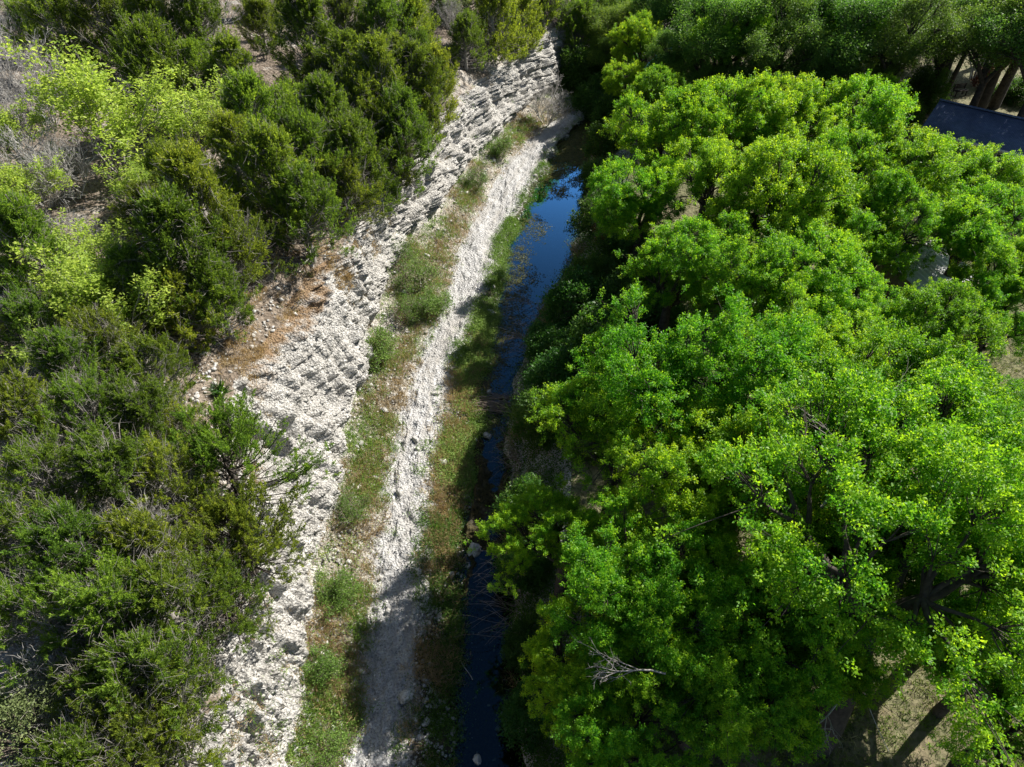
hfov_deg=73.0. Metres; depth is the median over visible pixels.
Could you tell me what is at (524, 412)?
bush
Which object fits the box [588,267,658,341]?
bush
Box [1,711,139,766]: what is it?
juniper tree
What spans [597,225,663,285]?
bush
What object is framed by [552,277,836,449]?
broadleaf tree
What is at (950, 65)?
shade tree
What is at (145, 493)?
bare tree
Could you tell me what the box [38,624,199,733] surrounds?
juniper tree
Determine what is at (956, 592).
broadleaf tree
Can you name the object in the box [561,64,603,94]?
bush
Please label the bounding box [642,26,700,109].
shade tree
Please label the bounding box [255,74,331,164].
juniper tree
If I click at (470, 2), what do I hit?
juniper tree
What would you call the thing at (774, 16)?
broadleaf tree
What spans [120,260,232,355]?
juniper tree
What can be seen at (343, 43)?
juniper tree
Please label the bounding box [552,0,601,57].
juniper tree
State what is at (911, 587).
broadleaf tree
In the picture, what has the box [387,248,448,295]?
shrub
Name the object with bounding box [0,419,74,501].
bare tree
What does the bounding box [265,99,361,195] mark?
juniper tree
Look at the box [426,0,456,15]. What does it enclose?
juniper tree
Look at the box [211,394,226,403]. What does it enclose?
leafy plant
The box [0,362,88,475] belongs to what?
juniper tree
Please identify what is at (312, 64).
juniper tree
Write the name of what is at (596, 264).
bush
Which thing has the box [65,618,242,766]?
juniper tree
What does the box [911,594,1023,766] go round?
broadleaf tree
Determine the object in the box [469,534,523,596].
dead brush
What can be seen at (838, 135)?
broadleaf tree
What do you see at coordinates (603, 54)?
shade tree
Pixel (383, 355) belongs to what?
shrub
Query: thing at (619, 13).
shade tree
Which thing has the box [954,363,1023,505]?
broadleaf tree
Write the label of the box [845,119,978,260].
broadleaf tree
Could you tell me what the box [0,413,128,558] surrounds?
juniper tree
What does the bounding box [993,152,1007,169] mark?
window
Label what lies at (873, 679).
broadleaf tree
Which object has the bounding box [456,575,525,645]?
dead brush
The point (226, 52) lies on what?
juniper tree
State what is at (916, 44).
shade tree
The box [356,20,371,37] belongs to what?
juniper tree
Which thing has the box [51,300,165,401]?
juniper tree
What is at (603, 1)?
shade tree
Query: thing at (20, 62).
bare tree
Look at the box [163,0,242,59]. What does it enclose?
bare tree
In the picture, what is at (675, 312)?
bush
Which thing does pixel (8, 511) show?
juniper tree
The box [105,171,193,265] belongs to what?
juniper tree
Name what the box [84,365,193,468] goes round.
juniper tree
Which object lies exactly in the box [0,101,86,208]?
bare tree
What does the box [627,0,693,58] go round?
shade tree
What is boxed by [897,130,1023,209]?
broadleaf tree
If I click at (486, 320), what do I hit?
green weeds
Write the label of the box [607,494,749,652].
broadleaf tree
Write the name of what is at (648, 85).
broadleaf tree
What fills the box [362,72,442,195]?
juniper tree
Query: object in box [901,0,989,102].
shade tree
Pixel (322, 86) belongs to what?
juniper tree
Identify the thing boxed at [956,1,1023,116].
shade tree
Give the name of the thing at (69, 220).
bare tree
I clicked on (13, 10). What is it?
juniper tree
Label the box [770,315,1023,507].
broadleaf tree
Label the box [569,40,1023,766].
lawn
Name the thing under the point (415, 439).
boulder
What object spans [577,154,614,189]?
bush
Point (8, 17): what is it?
bare tree
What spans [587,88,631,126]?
bush
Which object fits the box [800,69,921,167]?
broadleaf tree
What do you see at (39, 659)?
bare tree
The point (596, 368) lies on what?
bush
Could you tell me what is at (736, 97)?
broadleaf tree
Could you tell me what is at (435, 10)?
pale bush
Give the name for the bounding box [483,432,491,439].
boulder
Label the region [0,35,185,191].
budding tree
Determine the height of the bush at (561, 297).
3.994 m
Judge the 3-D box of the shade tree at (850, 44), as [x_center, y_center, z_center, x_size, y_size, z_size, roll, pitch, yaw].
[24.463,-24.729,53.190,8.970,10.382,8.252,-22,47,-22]
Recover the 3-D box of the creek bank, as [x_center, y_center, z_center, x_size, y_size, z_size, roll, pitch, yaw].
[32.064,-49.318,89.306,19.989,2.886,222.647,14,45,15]
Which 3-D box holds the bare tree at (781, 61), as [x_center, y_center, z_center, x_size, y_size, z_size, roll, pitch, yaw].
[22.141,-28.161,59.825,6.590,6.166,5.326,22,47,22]
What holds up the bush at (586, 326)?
on the lawn at (923, 758)
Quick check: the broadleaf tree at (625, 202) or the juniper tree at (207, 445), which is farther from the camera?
the broadleaf tree at (625, 202)
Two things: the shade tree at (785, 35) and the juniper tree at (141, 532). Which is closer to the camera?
the juniper tree at (141, 532)
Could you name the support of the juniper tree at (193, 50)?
on the ground at (96, 186)
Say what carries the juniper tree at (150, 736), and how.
on the ground at (96, 186)
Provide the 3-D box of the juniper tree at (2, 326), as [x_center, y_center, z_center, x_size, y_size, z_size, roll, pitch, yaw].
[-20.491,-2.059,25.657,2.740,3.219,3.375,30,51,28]
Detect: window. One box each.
[948,140,968,158]
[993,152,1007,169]
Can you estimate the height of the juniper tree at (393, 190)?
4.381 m
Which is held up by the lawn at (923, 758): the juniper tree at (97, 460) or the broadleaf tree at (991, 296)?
the broadleaf tree at (991, 296)
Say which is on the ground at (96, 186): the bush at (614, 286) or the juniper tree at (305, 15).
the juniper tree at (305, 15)
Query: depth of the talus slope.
36.39 m
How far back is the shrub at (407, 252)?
43.09 m
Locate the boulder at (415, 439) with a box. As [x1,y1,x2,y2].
[412,436,418,442]
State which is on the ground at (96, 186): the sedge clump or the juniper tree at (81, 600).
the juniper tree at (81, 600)
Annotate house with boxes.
[921,99,1023,179]
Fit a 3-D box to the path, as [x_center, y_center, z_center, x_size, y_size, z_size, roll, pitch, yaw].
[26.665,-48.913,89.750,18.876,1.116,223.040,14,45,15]
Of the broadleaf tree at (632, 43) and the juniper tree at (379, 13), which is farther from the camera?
the broadleaf tree at (632, 43)
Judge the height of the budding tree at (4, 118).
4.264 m
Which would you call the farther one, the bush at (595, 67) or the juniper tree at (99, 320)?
the bush at (595, 67)
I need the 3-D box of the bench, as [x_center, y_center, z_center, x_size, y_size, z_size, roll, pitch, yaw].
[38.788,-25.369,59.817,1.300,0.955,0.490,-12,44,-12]
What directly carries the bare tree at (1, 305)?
on the ground at (96, 186)
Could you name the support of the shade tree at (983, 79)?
on the lawn at (923, 758)
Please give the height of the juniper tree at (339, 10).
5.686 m
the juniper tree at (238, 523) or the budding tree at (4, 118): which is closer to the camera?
the juniper tree at (238, 523)
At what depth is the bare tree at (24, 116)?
39.05 m
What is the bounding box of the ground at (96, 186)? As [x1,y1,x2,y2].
[0,0,567,766]
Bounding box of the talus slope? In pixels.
[285,25,665,766]
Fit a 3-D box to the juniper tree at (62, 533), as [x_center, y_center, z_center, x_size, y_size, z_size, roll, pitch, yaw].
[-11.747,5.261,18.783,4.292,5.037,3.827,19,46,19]
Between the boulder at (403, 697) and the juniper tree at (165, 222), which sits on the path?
the boulder at (403, 697)
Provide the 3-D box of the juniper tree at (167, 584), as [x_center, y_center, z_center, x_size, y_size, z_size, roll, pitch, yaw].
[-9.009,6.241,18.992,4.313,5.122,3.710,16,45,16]
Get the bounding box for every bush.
[0,648,83,766]
[431,0,473,27]
[485,472,549,541]
[489,534,555,597]
[495,673,553,761]
[496,616,554,676]
[506,382,564,452]
[515,344,588,398]
[522,316,581,369]
[536,264,601,332]
[547,401,603,468]
[554,298,630,379]
[557,42,595,91]
[558,244,637,294]
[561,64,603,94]
[563,186,630,245]
[567,71,607,120]
[576,352,636,386]
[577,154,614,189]
[580,116,620,160]
[585,39,611,73]
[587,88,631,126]
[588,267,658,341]
[592,67,624,100]
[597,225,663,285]
[622,280,693,345]
[887,92,927,128]
[902,59,956,113]
[991,74,1023,107]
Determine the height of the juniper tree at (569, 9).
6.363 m
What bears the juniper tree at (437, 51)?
on the ground at (96, 186)
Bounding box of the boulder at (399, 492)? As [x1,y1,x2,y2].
[396,488,403,495]
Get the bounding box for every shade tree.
[576,0,641,52]
[581,30,631,76]
[592,0,620,26]
[597,0,651,27]
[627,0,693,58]
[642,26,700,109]
[649,0,701,33]
[659,0,781,76]
[667,44,729,86]
[696,1,792,74]
[716,43,781,113]
[724,0,841,84]
[779,37,860,95]
[786,0,908,107]
[842,0,972,83]
[847,34,921,84]
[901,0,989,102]
[926,0,1023,106]
[941,5,953,82]
[954,0,1016,108]
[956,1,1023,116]
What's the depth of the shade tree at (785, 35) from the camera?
50.99 m
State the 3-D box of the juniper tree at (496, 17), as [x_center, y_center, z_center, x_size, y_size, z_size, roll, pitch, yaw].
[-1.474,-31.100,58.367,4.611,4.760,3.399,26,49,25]
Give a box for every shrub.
[297,718,362,766]
[302,638,348,690]
[315,562,367,623]
[335,480,373,528]
[362,319,404,373]
[386,281,431,324]
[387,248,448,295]
[388,234,415,264]
[415,280,454,321]
[458,160,493,189]
[482,131,518,159]
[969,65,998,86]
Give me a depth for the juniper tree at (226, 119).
32.52 m
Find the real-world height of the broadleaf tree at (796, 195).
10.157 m
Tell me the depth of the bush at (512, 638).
25.86 m
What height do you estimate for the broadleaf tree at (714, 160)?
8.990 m
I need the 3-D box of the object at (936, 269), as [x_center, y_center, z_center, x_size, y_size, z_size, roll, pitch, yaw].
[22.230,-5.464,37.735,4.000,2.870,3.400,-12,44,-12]
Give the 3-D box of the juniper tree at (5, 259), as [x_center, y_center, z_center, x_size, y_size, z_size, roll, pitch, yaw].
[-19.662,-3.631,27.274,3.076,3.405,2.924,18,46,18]
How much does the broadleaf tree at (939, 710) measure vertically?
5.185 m
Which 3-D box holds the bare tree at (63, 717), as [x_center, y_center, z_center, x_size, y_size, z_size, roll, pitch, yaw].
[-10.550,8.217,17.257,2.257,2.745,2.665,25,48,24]
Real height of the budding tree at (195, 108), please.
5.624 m
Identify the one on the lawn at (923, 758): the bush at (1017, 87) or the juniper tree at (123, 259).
the bush at (1017, 87)
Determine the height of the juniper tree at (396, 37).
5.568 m
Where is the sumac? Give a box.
[576,206,634,253]
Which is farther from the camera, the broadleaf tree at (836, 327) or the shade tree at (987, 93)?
the shade tree at (987, 93)
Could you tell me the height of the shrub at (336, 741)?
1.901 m
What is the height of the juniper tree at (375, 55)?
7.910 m
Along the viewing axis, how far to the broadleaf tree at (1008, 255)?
31.77 m
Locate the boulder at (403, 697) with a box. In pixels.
[398,689,413,703]
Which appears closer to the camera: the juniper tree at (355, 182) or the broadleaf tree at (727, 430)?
the broadleaf tree at (727, 430)
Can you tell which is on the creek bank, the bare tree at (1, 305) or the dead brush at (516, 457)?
the dead brush at (516, 457)
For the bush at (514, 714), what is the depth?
23.51 m
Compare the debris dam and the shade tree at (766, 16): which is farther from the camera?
the shade tree at (766, 16)
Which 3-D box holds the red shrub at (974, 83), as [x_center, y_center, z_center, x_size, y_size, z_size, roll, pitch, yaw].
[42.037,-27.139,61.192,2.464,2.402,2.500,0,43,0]
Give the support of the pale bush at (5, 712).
on the ground at (96, 186)
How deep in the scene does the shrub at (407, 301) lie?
39.88 m
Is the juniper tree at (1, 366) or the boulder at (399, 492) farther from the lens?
the boulder at (399, 492)
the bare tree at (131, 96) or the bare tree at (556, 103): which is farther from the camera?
the bare tree at (556, 103)
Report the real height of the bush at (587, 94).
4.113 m
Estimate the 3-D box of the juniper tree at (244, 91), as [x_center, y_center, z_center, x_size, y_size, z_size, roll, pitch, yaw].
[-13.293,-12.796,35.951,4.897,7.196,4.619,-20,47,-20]
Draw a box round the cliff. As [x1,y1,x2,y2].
[190,0,654,766]
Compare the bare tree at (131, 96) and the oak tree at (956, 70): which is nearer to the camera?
the bare tree at (131, 96)
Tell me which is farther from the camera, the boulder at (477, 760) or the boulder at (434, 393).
the boulder at (434, 393)
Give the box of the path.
[339,26,676,766]
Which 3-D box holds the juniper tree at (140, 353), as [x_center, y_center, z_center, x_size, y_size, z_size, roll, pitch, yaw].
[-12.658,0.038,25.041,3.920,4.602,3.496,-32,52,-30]
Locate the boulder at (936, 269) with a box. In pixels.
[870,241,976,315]
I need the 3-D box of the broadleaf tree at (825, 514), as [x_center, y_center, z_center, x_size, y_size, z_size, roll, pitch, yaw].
[9.900,4.795,23.503,6.142,7.788,5.734,6,43,7]
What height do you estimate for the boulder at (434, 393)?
0.253 m
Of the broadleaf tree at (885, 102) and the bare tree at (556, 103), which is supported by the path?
the bare tree at (556, 103)
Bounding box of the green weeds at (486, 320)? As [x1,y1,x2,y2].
[194,82,643,766]
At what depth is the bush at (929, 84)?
56.73 m
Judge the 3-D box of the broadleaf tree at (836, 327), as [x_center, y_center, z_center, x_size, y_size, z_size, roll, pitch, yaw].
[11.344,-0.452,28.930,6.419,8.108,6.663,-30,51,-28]
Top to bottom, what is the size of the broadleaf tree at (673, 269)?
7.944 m
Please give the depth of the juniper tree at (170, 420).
23.69 m
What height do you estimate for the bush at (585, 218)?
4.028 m
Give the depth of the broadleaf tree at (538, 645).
20.70 m
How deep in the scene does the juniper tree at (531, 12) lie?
59.52 m
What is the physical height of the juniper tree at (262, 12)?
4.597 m
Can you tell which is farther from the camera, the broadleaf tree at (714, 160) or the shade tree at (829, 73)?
the shade tree at (829, 73)
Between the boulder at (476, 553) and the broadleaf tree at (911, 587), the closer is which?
the broadleaf tree at (911, 587)
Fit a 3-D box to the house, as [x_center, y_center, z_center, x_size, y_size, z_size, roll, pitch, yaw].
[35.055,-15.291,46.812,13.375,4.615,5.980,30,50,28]
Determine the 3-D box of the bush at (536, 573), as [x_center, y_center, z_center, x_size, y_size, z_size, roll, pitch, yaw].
[0.755,7.112,27.879,3.182,2.464,2.653,-20,46,-20]
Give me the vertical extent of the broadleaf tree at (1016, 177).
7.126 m
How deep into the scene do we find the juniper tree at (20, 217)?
26.29 m
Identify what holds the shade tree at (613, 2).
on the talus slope
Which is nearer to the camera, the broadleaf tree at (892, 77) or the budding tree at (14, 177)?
the budding tree at (14, 177)
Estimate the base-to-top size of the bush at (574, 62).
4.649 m
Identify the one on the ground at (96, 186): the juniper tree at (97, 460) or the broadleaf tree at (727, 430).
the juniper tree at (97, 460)
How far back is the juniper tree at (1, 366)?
24.11 m
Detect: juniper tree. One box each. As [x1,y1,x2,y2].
[0,0,67,59]
[0,0,114,74]
[0,186,91,316]
[0,252,58,311]
[0,281,66,376]
[0,308,7,346]
[0,357,21,383]
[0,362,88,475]
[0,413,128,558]
[0,469,106,588]
[0,495,164,663]
[0,547,114,716]
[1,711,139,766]
[4,353,152,478]
[5,321,125,429]
[22,538,199,702]
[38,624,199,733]
[48,619,205,766]
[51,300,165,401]
[55,0,129,80]
[56,411,194,536]
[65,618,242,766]
[70,498,232,640]
[81,2,208,141]
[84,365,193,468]
[93,238,173,335]
[101,0,196,71]
[101,329,213,414]
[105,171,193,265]
[106,690,237,766]
[112,544,261,701]
[116,429,228,537]
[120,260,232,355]
[123,177,243,340]
[126,634,243,766]
[131,390,207,455]
[137,127,272,315]
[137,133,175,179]
[157,249,264,354]
[159,380,340,537]
[159,474,326,636]
[163,529,278,663]
[168,0,232,72]
[169,31,225,120]
[187,28,265,129]
[192,194,293,306]
[201,107,270,216]
[207,64,303,189]
[214,111,344,247]
[231,0,285,54]
[249,0,339,88]
[253,158,362,277]
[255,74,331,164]
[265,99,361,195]
[289,49,344,94]
[290,23,392,104]
[301,66,360,134]
[313,149,391,233]
[322,0,383,47]
[324,57,395,139]
[324,97,407,213]
[344,24,423,148]
[350,0,428,40]
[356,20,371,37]
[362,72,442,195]
[362,149,405,222]
[366,117,417,186]
[385,34,454,107]
[386,28,416,91]
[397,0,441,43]
[400,28,440,46]
[410,75,447,147]
[418,37,461,140]
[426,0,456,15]
[446,5,492,70]
[457,0,477,10]
[467,0,530,64]
[474,5,514,39]
[488,0,549,60]
[535,0,561,28]
[537,0,580,33]
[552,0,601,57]
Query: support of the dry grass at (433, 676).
on the ground at (96, 186)
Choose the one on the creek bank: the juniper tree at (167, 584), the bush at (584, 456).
the bush at (584, 456)
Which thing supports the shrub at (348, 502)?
on the talus slope
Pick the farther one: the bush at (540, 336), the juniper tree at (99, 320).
the bush at (540, 336)
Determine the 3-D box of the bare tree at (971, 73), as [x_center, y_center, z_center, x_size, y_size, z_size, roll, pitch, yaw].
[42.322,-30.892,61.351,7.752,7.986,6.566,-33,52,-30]
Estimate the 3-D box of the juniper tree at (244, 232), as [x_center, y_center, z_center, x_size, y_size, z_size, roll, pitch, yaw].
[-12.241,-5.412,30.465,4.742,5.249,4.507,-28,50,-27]
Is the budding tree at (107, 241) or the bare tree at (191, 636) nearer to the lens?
the bare tree at (191, 636)
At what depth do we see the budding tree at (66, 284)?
25.85 m
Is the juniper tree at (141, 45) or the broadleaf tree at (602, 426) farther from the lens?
the juniper tree at (141, 45)
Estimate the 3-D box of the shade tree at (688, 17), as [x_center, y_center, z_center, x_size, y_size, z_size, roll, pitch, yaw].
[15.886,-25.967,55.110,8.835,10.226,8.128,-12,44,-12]
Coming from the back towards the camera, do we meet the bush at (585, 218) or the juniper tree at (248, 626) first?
the bush at (585, 218)
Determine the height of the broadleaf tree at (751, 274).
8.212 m
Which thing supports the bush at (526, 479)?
on the creek bank
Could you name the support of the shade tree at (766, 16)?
on the lawn at (923, 758)
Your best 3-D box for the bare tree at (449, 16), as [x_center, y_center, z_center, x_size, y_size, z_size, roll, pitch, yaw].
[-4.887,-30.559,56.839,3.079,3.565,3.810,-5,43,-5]
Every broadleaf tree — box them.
[462,472,664,613]
[517,591,663,761]
[525,349,710,519]
[542,662,716,766]
[547,484,745,689]
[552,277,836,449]
[584,146,689,272]
[597,80,736,209]
[600,56,649,121]
[602,388,819,561]
[605,8,663,99]
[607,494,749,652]
[612,583,815,766]
[613,214,751,351]
[618,62,691,132]
[644,72,797,215]
[646,129,778,244]
[652,355,1023,766]
[678,628,840,766]
[680,0,779,94]
[680,209,827,356]
[681,551,885,721]
[714,128,860,313]
[718,278,902,416]
[721,66,856,164]
[726,421,943,586]
[741,215,879,333]
[747,588,907,723]
[760,0,794,84]
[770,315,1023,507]
[783,122,915,270]
[794,505,973,659]
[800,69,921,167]
[814,0,891,92]
[818,271,943,364]
[821,178,950,298]
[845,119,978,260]
[853,72,908,109]
[870,276,1011,379]
[890,508,1023,684]
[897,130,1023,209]
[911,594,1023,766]
[913,178,1023,276]
[914,604,1022,722]
[942,266,1023,365]
[945,221,1023,340]
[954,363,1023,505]
[979,148,1023,253]
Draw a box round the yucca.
[205,376,234,395]
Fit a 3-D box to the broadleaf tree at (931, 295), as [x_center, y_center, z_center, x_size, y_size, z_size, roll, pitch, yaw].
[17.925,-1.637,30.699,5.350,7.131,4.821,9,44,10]
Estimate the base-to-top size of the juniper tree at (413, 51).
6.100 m
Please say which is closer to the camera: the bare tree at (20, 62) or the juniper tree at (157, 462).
the juniper tree at (157, 462)
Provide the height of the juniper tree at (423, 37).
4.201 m
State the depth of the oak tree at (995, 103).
56.82 m
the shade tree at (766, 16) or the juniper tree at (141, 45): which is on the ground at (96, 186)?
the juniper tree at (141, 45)
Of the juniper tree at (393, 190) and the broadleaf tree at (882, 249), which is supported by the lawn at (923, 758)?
the broadleaf tree at (882, 249)
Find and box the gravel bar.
[401,57,650,766]
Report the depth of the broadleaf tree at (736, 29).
52.07 m
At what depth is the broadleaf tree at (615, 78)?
57.44 m
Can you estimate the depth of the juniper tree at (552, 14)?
62.85 m
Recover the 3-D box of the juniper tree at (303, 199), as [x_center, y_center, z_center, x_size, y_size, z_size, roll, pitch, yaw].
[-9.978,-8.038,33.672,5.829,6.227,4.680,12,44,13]
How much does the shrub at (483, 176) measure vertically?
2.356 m
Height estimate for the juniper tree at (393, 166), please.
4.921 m
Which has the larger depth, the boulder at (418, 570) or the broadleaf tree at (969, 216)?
the broadleaf tree at (969, 216)
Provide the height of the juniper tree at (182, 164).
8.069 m
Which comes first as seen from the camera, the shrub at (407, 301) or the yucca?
the yucca
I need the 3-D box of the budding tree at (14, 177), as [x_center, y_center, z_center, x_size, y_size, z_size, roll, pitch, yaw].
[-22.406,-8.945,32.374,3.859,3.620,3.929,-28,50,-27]
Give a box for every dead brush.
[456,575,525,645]
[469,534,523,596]
[481,430,522,483]
[485,280,537,332]
[496,301,543,359]
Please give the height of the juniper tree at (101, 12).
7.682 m
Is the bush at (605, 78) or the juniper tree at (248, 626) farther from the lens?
the bush at (605, 78)
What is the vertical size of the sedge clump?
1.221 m
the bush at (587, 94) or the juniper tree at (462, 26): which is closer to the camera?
the juniper tree at (462, 26)
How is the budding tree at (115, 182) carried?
on the ground at (96, 186)
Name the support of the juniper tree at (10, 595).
on the ground at (96, 186)
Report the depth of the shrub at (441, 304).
40.69 m
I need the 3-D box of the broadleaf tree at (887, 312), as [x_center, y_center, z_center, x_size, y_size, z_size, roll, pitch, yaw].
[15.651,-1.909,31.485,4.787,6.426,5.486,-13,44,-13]
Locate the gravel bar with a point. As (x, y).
(412, 754)
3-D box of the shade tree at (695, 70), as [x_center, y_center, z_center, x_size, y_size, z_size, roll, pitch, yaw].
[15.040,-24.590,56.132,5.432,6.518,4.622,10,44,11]
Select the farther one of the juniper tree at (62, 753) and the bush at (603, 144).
the bush at (603, 144)
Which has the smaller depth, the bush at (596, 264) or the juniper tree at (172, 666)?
the juniper tree at (172, 666)
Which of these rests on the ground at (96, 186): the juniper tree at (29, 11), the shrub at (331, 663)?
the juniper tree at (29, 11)
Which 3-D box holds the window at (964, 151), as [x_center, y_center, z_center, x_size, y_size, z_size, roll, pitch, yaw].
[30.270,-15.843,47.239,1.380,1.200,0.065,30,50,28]
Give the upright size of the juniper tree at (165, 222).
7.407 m
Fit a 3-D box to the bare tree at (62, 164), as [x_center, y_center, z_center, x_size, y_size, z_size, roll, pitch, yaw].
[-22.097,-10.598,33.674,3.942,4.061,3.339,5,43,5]
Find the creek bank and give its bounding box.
[504,96,641,766]
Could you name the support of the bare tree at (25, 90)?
on the ground at (96, 186)
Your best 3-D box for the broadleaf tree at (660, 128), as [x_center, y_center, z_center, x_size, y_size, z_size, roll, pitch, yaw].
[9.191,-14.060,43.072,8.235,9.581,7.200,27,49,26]
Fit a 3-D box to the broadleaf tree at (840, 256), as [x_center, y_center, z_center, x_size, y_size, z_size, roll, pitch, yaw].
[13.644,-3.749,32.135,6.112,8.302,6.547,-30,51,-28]
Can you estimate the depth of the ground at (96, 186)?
34.84 m
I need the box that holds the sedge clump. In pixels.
[501,391,526,421]
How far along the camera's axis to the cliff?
31.65 m
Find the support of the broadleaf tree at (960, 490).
on the lawn at (923, 758)
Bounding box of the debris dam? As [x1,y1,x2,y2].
[450,391,518,422]
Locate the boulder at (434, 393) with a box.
[430,390,439,394]
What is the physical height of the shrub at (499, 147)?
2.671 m
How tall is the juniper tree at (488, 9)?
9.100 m
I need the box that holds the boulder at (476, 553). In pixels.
[467,542,480,557]
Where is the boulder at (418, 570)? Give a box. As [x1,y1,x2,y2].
[413,567,421,575]
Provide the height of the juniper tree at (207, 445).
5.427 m
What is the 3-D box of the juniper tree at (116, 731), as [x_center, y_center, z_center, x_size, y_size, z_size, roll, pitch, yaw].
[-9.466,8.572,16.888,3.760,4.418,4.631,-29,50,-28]
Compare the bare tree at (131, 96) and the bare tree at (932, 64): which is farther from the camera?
the bare tree at (932, 64)
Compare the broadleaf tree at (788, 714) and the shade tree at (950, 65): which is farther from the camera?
the shade tree at (950, 65)
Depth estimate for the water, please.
53.33 m
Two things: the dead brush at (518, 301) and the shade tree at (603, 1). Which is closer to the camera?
the dead brush at (518, 301)
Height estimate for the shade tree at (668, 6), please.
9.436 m
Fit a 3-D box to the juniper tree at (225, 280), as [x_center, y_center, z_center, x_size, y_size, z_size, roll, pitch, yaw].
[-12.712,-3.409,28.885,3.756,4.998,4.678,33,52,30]
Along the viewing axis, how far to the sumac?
41.27 m
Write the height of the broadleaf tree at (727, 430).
7.946 m
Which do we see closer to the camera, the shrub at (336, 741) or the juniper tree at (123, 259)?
the shrub at (336, 741)
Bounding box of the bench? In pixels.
[951,83,968,96]
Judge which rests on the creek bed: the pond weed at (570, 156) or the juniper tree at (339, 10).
the pond weed at (570, 156)
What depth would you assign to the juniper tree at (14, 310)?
24.71 m
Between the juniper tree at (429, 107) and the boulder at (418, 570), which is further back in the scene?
the juniper tree at (429, 107)
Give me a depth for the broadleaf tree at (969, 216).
33.80 m
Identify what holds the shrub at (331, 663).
on the talus slope
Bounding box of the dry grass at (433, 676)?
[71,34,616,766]
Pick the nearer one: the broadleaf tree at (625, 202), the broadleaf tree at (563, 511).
the broadleaf tree at (563, 511)
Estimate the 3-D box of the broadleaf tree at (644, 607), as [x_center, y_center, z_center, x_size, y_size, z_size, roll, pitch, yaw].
[3.873,7.393,21.666,5.512,7.400,7.052,10,44,10]
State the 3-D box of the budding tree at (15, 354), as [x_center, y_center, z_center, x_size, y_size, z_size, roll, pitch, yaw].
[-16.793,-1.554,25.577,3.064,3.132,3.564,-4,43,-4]
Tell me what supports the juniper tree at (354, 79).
on the ground at (96, 186)
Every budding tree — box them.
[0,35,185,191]
[0,92,62,167]
[0,148,75,223]
[1,315,88,376]
[7,240,173,356]
[16,207,147,293]
[91,157,152,227]
[136,64,227,162]
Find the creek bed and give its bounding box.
[448,57,651,766]
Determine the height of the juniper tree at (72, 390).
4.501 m
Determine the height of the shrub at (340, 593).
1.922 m
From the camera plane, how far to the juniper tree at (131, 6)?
43.22 m
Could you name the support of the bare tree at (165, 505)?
on the ground at (96, 186)
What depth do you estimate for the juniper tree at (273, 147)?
32.39 m
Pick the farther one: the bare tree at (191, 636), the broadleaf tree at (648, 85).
the broadleaf tree at (648, 85)
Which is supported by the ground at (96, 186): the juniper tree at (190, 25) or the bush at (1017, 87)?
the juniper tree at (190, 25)
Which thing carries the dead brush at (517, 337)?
on the creek bank
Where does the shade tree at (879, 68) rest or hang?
on the lawn at (923, 758)
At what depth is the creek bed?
30.20 m
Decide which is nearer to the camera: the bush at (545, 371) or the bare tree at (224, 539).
the bare tree at (224, 539)
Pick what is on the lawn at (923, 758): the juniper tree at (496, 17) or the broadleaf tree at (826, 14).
the broadleaf tree at (826, 14)
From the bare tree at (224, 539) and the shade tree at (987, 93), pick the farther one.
the shade tree at (987, 93)
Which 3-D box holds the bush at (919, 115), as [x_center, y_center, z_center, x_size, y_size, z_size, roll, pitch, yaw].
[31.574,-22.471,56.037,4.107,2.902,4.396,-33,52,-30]
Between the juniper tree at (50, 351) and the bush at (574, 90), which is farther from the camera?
the bush at (574, 90)
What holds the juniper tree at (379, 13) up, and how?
on the ground at (96, 186)
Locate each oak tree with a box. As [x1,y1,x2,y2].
[943,0,997,95]
[987,60,1020,109]
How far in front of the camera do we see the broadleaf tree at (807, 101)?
38.98 m
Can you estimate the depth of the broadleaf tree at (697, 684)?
18.52 m
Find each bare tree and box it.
[0,0,31,62]
[0,16,65,112]
[0,61,63,125]
[0,78,39,136]
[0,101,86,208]
[0,264,55,328]
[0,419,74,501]
[0,604,126,707]
[12,130,100,199]
[34,661,108,730]
[44,194,124,258]
[84,478,175,557]
[102,74,156,118]
[128,612,203,712]
[129,468,205,532]
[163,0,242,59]
[190,535,248,585]
[434,0,468,34]
[521,67,571,125]
[736,15,792,77]
[895,52,933,81]
[967,53,989,80]
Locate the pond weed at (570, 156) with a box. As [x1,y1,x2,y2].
[480,117,601,438]
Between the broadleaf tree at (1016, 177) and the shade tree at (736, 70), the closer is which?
the broadleaf tree at (1016, 177)
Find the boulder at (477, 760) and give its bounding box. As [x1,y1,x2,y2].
[473,754,481,765]
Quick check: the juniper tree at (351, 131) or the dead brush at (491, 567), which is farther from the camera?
the juniper tree at (351, 131)
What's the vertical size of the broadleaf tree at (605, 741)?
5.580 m
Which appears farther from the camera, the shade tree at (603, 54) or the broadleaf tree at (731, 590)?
the shade tree at (603, 54)

